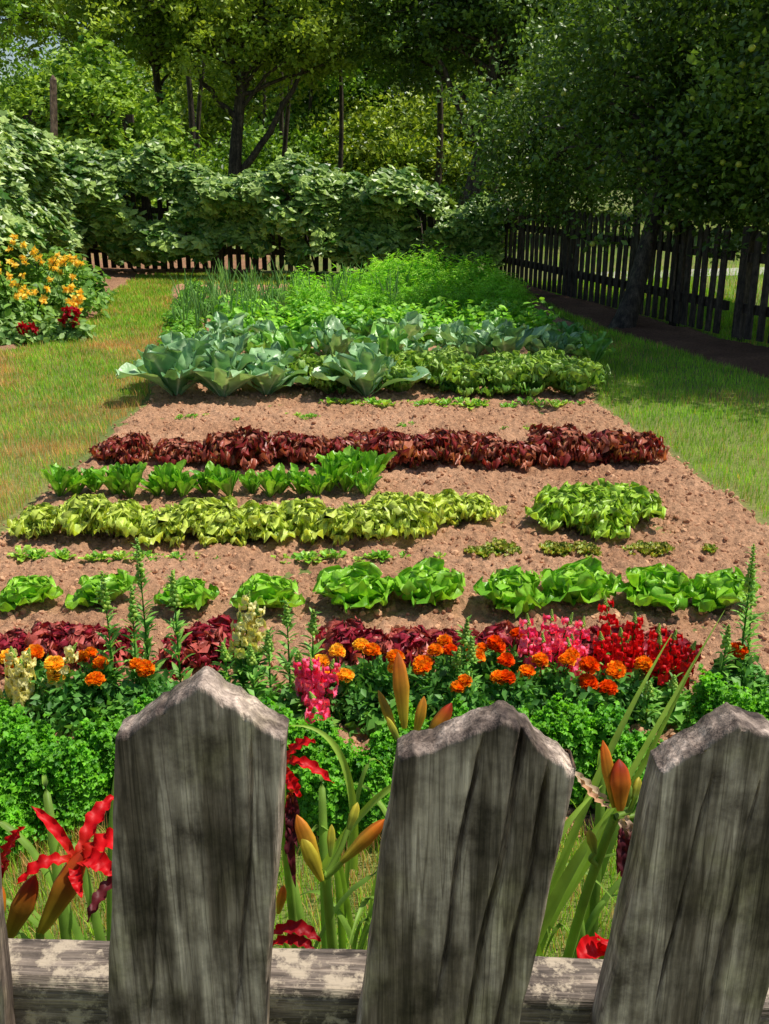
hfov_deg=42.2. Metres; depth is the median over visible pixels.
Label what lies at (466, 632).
snapdragon plant
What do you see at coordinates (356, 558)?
lettuce seedling
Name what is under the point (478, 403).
lettuce seedling
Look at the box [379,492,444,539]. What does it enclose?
yellow leaf lettuce
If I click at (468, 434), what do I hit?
red leaf lettuce
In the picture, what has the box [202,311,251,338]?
broccoli plant
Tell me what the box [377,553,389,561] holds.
lettuce seedling
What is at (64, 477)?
romaine lettuce
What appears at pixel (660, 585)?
butterhead lettuce
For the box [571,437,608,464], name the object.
red leaf lettuce
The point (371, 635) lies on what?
red leaf lettuce
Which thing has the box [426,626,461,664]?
red leaf lettuce
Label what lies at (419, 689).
marigold plant
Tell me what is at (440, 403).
lettuce seedling
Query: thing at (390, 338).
broccoli plant
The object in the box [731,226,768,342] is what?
picket fence
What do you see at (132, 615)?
snapdragon plant
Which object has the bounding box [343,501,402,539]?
yellow leaf lettuce
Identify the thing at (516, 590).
butterhead lettuce
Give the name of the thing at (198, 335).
broccoli plant
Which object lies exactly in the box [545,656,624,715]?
marigold plant
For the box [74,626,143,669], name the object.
red leaf lettuce
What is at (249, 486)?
romaine lettuce
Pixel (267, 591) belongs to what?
butterhead lettuce
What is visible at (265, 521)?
yellow leaf lettuce
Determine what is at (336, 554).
lettuce seedling
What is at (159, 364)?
cabbage plant
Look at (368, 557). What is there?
lettuce seedling
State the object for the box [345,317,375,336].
broccoli plant
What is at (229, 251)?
picket fence
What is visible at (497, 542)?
lettuce seedling
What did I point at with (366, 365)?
cabbage plant
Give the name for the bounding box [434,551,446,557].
lettuce seedling
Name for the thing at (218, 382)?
cabbage plant
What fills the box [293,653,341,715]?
snapdragon plant
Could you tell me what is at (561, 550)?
lettuce seedling
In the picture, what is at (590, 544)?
lettuce seedling
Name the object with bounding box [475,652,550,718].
marigold plant
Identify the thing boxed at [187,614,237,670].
red leaf lettuce
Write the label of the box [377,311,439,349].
broccoli plant
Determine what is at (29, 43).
sky
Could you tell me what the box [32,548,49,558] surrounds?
lettuce seedling
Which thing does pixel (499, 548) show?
lettuce seedling
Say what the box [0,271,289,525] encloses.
lawn grass
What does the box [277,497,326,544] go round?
yellow leaf lettuce
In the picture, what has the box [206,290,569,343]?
pea plants
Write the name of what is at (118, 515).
yellow leaf lettuce
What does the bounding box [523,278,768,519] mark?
lawn grass
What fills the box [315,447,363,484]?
romaine lettuce
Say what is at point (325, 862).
daylily plant
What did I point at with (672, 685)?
snapdragon plant
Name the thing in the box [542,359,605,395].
savoy cabbage
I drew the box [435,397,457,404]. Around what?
lettuce seedling
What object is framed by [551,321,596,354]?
broccoli plant
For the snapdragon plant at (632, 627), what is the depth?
2.89 m
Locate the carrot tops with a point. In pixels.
(368, 294)
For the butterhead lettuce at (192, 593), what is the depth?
3.46 m
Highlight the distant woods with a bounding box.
[0,0,724,223]
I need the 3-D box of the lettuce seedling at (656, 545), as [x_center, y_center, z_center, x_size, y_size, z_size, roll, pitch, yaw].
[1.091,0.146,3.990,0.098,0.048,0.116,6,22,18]
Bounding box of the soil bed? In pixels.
[0,283,768,837]
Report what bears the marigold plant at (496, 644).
on the soil bed
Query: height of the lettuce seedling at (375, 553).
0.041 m
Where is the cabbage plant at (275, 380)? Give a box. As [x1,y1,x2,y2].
[227,347,309,394]
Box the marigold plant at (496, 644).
[474,627,525,693]
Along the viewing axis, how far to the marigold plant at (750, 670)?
2.83 m
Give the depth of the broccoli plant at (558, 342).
7.51 m
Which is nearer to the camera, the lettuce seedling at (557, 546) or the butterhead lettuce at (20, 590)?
the butterhead lettuce at (20, 590)
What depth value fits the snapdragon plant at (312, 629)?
2.88 m
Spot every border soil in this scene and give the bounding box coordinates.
[0,253,269,349]
[524,285,768,377]
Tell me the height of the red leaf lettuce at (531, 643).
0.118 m
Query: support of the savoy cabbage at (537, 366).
on the soil bed
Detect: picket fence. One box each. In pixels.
[0,666,768,1023]
[82,190,471,271]
[484,206,735,333]
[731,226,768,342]
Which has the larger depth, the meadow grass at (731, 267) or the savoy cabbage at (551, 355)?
the meadow grass at (731, 267)
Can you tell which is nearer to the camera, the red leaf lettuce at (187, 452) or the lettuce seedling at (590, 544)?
the lettuce seedling at (590, 544)
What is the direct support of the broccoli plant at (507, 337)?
on the soil bed
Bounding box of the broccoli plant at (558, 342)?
[525,330,583,355]
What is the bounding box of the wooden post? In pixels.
[49,75,57,138]
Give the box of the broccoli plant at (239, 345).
[185,332,251,354]
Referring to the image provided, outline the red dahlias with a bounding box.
[16,305,80,340]
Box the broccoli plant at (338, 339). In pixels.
[301,314,379,355]
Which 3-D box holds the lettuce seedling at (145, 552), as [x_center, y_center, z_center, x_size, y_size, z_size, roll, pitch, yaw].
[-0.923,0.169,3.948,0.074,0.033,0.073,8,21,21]
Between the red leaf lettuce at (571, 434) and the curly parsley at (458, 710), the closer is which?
the curly parsley at (458, 710)
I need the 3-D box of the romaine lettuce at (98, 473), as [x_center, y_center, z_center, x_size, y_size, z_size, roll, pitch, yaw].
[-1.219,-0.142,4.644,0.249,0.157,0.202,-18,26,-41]
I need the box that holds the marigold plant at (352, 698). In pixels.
[313,643,382,737]
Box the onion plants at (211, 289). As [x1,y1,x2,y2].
[168,255,415,330]
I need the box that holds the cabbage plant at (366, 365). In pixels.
[311,342,431,395]
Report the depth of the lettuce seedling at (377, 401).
6.39 m
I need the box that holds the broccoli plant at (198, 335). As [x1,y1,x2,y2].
[171,322,228,344]
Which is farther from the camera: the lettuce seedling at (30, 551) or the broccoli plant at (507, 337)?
the broccoli plant at (507, 337)
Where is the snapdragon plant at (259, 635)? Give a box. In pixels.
[244,603,274,687]
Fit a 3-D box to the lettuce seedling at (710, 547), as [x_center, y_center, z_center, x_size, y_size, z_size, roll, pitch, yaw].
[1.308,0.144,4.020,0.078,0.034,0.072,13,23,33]
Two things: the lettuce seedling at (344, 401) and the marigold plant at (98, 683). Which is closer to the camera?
the marigold plant at (98, 683)
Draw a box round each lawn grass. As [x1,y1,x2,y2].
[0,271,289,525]
[0,809,634,958]
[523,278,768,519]
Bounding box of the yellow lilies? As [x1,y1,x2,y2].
[0,233,86,321]
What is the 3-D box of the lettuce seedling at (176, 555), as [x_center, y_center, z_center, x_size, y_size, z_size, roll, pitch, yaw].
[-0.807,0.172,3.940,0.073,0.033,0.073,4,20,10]
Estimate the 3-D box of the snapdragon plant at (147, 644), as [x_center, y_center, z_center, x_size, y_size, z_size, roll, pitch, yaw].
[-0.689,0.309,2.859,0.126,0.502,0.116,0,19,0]
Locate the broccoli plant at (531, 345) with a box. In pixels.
[524,325,565,354]
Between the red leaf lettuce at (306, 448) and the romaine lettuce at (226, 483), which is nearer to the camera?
the romaine lettuce at (226, 483)
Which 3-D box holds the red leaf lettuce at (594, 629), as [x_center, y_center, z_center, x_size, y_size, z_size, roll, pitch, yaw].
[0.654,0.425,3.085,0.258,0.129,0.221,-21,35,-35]
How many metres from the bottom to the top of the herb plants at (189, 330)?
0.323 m
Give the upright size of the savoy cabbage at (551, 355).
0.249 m
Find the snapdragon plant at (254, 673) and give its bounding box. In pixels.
[242,644,268,698]
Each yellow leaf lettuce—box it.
[6,502,62,539]
[55,493,112,536]
[97,498,152,536]
[121,503,196,547]
[159,494,237,538]
[187,504,255,546]
[222,500,292,542]
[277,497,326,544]
[298,502,365,545]
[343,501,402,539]
[364,491,403,505]
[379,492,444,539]
[413,491,443,510]
[418,488,468,526]
[452,492,507,522]
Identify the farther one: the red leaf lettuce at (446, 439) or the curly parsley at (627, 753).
the red leaf lettuce at (446, 439)
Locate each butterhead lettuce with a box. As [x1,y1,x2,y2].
[0,574,62,611]
[65,568,138,608]
[153,575,219,609]
[229,573,304,609]
[313,561,400,612]
[383,557,465,606]
[473,565,553,617]
[538,557,625,605]
[609,563,703,612]
[687,565,761,611]
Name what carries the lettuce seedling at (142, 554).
on the soil bed
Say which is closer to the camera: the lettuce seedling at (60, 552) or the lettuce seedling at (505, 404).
the lettuce seedling at (60, 552)
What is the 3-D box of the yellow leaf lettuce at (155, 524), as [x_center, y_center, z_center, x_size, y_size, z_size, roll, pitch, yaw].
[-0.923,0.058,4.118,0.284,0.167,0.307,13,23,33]
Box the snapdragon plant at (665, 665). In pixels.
[640,623,701,700]
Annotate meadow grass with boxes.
[84,205,766,276]
[578,270,768,337]
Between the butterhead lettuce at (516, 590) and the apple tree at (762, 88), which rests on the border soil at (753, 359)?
the apple tree at (762, 88)
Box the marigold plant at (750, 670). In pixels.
[698,642,768,695]
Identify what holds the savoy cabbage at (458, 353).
on the soil bed
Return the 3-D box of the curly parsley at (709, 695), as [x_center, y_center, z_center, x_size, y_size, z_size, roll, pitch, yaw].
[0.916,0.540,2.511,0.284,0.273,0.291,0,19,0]
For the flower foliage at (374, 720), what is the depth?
2.75 m
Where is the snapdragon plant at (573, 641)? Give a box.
[554,616,589,682]
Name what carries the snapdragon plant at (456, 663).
on the soil bed
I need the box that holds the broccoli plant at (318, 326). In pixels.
[300,319,351,354]
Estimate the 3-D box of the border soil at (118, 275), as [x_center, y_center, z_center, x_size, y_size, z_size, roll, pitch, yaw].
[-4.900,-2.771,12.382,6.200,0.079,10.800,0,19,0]
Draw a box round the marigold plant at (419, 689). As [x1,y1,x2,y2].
[383,643,446,720]
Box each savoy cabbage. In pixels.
[285,352,323,386]
[302,362,354,394]
[375,364,424,391]
[389,350,424,382]
[400,350,465,386]
[432,344,473,362]
[439,360,494,397]
[467,350,520,365]
[484,364,531,395]
[508,351,567,396]
[520,346,576,363]
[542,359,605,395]
[561,356,610,375]
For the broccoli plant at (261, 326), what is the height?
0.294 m
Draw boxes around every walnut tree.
[25,0,288,113]
[25,0,398,175]
[330,0,701,202]
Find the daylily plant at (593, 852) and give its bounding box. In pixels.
[339,610,724,958]
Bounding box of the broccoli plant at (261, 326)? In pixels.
[233,319,288,342]
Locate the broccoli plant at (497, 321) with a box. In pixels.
[464,314,514,351]
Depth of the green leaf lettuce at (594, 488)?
4.39 m
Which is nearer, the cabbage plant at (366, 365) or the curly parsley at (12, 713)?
the curly parsley at (12, 713)
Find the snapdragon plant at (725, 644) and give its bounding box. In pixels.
[712,624,738,689]
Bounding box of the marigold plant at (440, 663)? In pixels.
[424,633,491,696]
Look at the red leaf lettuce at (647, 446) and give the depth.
5.11 m
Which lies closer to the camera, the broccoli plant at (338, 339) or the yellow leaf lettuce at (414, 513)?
the yellow leaf lettuce at (414, 513)
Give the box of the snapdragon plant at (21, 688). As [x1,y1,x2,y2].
[0,642,78,716]
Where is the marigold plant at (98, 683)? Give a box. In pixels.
[67,646,129,727]
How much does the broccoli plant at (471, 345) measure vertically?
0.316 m
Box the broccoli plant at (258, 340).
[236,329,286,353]
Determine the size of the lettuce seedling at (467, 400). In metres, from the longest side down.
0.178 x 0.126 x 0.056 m
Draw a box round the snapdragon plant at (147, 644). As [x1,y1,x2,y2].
[127,537,168,677]
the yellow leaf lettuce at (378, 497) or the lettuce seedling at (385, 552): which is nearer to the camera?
the lettuce seedling at (385, 552)
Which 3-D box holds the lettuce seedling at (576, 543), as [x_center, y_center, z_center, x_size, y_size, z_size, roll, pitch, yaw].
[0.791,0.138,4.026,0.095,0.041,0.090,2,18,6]
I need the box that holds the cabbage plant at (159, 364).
[114,339,231,395]
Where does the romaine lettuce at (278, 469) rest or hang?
on the soil bed
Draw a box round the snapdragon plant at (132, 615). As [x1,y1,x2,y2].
[119,585,155,685]
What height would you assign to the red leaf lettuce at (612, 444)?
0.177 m
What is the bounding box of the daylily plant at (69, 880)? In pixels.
[0,775,376,948]
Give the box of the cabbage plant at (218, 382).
[175,347,272,396]
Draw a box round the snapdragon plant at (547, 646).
[516,609,574,683]
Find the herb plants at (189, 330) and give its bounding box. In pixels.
[157,277,293,345]
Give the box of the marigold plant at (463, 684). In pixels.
[428,674,504,717]
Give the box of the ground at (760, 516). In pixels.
[0,164,768,958]
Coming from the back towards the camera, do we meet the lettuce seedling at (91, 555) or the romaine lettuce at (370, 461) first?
the romaine lettuce at (370, 461)
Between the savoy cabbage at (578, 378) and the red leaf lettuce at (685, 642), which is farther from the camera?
the savoy cabbage at (578, 378)
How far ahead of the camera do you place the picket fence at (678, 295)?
10.33 m
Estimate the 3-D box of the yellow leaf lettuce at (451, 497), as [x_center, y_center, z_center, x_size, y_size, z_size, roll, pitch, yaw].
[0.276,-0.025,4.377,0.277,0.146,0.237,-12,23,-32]
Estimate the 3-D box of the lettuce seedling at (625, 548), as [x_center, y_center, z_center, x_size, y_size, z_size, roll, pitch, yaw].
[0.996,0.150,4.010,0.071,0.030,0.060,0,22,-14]
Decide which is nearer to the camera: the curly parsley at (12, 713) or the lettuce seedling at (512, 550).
the curly parsley at (12, 713)
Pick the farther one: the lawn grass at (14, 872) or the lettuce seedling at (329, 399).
the lettuce seedling at (329, 399)
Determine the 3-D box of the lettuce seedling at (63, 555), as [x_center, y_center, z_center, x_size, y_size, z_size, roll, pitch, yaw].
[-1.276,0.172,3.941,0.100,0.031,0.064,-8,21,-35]
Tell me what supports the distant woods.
on the ground at (760, 516)
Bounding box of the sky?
[0,17,605,151]
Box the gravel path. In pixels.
[601,267,763,278]
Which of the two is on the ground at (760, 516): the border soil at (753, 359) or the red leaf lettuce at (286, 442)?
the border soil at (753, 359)
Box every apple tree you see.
[402,0,768,328]
[655,0,768,155]
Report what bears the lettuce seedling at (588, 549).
on the soil bed
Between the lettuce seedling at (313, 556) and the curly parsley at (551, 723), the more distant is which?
the lettuce seedling at (313, 556)
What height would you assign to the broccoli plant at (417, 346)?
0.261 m
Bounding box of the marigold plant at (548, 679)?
[516,647,579,710]
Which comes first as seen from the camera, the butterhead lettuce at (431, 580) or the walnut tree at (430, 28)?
the butterhead lettuce at (431, 580)
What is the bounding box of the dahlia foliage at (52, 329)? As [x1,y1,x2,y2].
[0,313,96,345]
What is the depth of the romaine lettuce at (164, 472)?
4.63 m
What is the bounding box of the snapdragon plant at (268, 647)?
[258,627,289,693]
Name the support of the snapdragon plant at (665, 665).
on the soil bed
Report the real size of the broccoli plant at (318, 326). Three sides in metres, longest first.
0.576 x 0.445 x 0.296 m
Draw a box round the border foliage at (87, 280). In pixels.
[0,241,117,331]
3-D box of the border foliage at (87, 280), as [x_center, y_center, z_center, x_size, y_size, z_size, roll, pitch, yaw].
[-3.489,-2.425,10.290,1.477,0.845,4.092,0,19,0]
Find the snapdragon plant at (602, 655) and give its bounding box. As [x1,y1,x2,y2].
[593,631,635,677]
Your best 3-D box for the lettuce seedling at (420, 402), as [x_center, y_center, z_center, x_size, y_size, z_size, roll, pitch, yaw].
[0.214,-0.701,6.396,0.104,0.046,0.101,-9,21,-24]
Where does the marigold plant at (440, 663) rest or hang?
on the soil bed
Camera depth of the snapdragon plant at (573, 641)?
2.88 m
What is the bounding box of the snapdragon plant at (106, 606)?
[94,571,129,685]
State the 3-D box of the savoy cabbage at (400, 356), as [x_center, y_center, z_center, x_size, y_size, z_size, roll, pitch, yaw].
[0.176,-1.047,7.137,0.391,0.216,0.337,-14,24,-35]
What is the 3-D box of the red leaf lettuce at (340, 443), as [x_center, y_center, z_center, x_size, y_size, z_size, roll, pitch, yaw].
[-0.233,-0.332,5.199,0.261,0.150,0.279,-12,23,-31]
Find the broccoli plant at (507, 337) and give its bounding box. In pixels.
[461,319,550,353]
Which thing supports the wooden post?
on the border soil at (118, 275)
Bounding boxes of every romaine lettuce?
[41,463,86,496]
[58,466,93,494]
[80,466,106,492]
[90,462,142,495]
[91,462,146,497]
[137,471,164,495]
[150,459,186,495]
[170,465,204,497]
[189,461,229,494]
[189,472,220,493]
[205,466,240,495]
[238,469,264,493]
[249,472,286,497]
[262,463,298,493]
[285,463,314,494]
[293,473,330,495]
[308,458,348,491]
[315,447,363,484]
[318,445,367,482]
[332,464,357,491]
[345,468,382,495]
[348,450,396,480]
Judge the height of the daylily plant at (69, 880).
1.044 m
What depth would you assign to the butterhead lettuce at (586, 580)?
3.48 m
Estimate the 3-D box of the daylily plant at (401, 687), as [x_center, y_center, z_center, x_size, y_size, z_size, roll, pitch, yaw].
[0.067,0.598,1.223,0.324,1.060,0.317,-7,21,-19]
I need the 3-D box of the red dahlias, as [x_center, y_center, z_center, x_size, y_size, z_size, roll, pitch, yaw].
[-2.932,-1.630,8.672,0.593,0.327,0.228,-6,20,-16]
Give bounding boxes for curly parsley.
[0,698,27,741]
[0,713,109,840]
[0,770,47,859]
[74,693,152,797]
[260,697,278,712]
[279,706,337,799]
[296,720,391,837]
[364,700,432,778]
[451,693,468,718]
[518,692,579,807]
[561,697,629,810]
[605,729,663,820]
[679,663,768,729]
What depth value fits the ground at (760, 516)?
5.96 m
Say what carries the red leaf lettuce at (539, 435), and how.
on the soil bed
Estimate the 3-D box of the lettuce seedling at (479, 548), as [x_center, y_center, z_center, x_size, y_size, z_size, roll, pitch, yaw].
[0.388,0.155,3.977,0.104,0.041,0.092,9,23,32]
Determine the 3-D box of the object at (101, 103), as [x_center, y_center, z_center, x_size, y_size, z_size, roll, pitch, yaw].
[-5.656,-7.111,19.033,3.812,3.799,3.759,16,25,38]
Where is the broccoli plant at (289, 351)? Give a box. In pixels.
[236,341,300,366]
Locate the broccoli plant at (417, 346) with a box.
[395,335,451,351]
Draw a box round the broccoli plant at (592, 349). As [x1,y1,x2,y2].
[565,330,615,361]
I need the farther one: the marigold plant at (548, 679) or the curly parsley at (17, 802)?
the marigold plant at (548, 679)
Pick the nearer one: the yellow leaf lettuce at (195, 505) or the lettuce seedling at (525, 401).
the yellow leaf lettuce at (195, 505)
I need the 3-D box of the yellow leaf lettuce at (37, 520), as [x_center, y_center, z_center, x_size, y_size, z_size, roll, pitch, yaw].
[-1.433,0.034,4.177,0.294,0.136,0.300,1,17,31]
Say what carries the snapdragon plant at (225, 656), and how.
on the soil bed
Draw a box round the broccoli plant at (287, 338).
[262,325,324,358]
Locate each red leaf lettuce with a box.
[0,626,37,675]
[0,632,8,666]
[16,620,78,659]
[56,622,107,668]
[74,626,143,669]
[88,435,144,463]
[112,431,153,459]
[147,437,186,463]
[150,628,216,679]
[165,440,203,464]
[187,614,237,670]
[194,429,248,465]
[218,425,279,469]
[264,430,296,459]
[287,433,336,464]
[314,616,367,662]
[322,436,355,455]
[341,428,376,449]
[345,626,399,664]
[355,425,413,470]
[381,625,441,667]
[394,433,444,467]
[409,426,467,465]
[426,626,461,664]
[449,430,484,464]
[449,628,480,655]
[461,431,511,469]
[474,620,526,652]
[487,439,548,469]
[514,630,555,656]
[524,423,568,468]
[544,627,580,640]
[547,421,598,466]
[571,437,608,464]
[574,624,619,674]
[586,428,636,462]
[605,623,647,654]
[622,430,668,462]
[638,625,701,674]
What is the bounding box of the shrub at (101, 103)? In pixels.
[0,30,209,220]
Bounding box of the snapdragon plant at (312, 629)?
[293,607,325,669]
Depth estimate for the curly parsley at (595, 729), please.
2.38 m
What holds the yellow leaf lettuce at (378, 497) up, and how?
on the soil bed
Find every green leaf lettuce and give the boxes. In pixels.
[525,484,593,530]
[559,478,621,507]
[564,491,638,539]
[610,481,666,520]
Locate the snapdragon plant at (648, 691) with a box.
[633,677,664,725]
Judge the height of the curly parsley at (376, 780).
0.225 m
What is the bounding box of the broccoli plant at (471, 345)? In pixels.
[440,324,498,358]
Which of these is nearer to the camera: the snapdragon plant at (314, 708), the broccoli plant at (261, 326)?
the snapdragon plant at (314, 708)
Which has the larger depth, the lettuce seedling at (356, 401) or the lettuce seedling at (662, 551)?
the lettuce seedling at (356, 401)
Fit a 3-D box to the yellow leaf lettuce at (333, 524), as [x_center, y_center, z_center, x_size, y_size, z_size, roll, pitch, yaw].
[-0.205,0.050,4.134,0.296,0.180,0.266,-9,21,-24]
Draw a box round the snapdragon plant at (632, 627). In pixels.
[598,595,649,680]
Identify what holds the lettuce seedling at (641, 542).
on the soil bed
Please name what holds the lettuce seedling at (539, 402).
on the soil bed
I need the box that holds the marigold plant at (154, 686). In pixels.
[111,657,179,710]
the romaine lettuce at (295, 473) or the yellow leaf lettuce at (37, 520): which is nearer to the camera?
the yellow leaf lettuce at (37, 520)
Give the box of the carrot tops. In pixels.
[280,262,535,316]
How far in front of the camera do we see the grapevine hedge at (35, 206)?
11.46 m
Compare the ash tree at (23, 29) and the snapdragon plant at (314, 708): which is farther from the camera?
the ash tree at (23, 29)
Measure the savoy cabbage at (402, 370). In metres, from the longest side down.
0.371 x 0.340 x 0.199 m
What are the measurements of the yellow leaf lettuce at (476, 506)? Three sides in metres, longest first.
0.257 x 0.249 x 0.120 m
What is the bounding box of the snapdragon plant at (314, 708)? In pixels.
[304,689,340,730]
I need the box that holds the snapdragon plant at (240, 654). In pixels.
[227,612,254,688]
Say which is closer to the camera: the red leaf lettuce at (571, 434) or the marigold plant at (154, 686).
the marigold plant at (154, 686)
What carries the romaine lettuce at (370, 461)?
on the soil bed
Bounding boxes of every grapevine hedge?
[0,109,95,287]
[50,135,517,275]
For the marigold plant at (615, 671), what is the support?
on the soil bed
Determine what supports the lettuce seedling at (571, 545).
on the soil bed
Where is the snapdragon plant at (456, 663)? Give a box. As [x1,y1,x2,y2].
[436,645,466,693]
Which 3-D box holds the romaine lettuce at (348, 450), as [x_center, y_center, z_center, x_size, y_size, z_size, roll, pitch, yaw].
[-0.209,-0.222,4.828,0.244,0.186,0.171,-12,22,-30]
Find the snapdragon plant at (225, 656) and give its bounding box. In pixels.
[213,637,242,686]
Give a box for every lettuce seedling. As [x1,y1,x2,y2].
[7,544,30,561]
[24,548,41,558]
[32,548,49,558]
[47,547,68,559]
[54,551,76,558]
[78,553,100,560]
[86,550,109,558]
[103,550,133,559]
[132,549,153,560]
[141,549,156,559]
[170,551,186,560]
[271,553,289,562]
[293,550,313,562]
[303,551,320,562]
[318,548,336,560]
[320,397,336,402]
[322,548,346,558]
[330,398,354,404]
[352,399,363,405]
[353,556,364,561]
[359,554,377,559]
[363,397,379,403]
[363,550,387,558]
[367,399,381,404]
[368,549,392,557]
[374,399,395,406]
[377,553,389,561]
[394,551,410,557]
[413,400,427,405]
[423,397,442,403]
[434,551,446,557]
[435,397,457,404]
[435,400,446,406]
[454,396,474,404]
[458,397,477,408]
[463,545,479,554]
[469,399,488,405]
[472,544,493,556]
[476,399,489,405]
[485,537,516,552]
[490,543,508,555]
[499,402,510,407]
[504,545,521,555]
[512,396,533,404]
[531,398,547,406]
[538,540,559,553]
[541,541,565,554]
[545,399,563,406]
[547,541,573,554]
[561,542,574,556]
[573,540,587,550]
[577,544,598,557]
[580,542,600,553]
[590,549,602,555]
[621,545,633,550]
[628,542,656,554]
[631,539,653,552]
[644,541,669,556]
[648,541,674,555]
[700,543,718,552]
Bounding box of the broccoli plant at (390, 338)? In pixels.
[351,319,422,356]
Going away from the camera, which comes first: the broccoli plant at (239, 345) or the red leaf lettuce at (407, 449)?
the red leaf lettuce at (407, 449)
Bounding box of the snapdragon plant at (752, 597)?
[736,570,764,678]
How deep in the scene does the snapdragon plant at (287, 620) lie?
2.91 m
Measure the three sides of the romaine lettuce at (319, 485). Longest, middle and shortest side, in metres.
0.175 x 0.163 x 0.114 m
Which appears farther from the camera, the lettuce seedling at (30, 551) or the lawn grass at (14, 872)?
the lettuce seedling at (30, 551)
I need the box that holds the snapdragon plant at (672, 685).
[656,672,686,711]
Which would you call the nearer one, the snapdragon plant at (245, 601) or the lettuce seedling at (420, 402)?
the snapdragon plant at (245, 601)
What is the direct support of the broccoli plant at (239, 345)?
on the soil bed
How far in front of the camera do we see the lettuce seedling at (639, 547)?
3.96 m
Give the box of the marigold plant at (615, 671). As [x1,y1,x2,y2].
[596,655,652,729]
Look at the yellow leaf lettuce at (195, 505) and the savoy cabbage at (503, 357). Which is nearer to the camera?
the yellow leaf lettuce at (195, 505)
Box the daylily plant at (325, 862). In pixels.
[273,725,390,949]
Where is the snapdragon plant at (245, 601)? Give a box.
[228,590,266,688]
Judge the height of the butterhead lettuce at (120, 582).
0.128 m
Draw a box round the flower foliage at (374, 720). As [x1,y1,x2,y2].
[49,672,768,742]
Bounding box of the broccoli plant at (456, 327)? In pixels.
[425,319,465,347]
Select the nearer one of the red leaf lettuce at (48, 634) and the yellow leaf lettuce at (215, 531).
the red leaf lettuce at (48, 634)
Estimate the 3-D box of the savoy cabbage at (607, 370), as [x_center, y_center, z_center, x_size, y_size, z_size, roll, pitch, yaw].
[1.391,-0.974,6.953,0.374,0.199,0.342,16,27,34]
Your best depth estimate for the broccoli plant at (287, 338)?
7.49 m
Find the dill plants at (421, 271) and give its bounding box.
[363,240,538,300]
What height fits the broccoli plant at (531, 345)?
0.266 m
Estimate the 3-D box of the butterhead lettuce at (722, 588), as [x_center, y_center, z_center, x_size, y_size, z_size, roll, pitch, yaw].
[1.179,0.275,3.510,0.262,0.126,0.278,7,21,42]
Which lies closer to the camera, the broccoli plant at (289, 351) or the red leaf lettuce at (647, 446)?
the red leaf lettuce at (647, 446)
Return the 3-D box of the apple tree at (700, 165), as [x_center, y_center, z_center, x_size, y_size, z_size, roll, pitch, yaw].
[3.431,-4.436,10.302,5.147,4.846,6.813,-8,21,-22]
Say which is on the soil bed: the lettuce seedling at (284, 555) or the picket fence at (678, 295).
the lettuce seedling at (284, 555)
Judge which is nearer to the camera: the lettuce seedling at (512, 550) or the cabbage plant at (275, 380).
the lettuce seedling at (512, 550)
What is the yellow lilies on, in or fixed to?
on the border soil at (118, 275)
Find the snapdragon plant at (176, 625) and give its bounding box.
[162,569,194,682]
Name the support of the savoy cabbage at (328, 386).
on the soil bed
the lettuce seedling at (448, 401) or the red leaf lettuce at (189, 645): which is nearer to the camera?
the red leaf lettuce at (189, 645)
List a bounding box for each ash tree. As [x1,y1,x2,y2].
[0,0,98,106]
[0,0,179,88]
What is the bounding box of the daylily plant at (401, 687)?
[279,652,615,948]
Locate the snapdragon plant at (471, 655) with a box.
[453,636,485,692]
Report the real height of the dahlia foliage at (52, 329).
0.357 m
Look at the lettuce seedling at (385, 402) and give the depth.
6.36 m
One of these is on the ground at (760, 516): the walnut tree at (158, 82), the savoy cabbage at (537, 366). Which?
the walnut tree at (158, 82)
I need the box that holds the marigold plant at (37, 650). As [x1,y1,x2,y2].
[0,644,68,717]
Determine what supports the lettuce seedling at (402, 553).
on the soil bed
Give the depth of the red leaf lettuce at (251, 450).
5.04 m
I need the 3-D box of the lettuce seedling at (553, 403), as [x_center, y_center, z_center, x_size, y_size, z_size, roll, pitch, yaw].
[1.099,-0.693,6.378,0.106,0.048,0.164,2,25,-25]
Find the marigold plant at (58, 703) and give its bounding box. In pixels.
[24,655,94,739]
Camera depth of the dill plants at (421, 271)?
11.22 m
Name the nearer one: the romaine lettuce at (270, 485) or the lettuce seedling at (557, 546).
the lettuce seedling at (557, 546)
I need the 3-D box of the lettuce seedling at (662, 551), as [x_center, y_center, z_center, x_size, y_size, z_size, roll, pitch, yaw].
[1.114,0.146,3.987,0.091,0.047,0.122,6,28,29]
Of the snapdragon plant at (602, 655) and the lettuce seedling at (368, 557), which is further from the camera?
the lettuce seedling at (368, 557)
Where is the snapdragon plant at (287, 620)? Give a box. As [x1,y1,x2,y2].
[275,600,299,686]
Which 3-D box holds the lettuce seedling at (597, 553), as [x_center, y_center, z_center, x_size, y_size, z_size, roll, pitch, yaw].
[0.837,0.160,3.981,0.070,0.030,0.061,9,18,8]
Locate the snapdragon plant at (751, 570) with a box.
[724,544,762,687]
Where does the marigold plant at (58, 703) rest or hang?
on the soil bed
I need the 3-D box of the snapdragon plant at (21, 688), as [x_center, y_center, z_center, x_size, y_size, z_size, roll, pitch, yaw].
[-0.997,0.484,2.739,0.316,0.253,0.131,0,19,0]
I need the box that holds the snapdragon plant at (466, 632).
[447,615,477,677]
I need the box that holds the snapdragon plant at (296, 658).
[282,649,303,692]
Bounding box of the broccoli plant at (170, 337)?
[141,332,218,357]
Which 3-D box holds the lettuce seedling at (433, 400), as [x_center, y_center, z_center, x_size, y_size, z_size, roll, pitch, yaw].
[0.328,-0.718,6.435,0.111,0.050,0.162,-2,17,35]
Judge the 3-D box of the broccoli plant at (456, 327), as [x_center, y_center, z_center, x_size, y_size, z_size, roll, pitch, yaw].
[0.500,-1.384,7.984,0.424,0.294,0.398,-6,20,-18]
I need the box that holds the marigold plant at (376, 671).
[352,638,411,711]

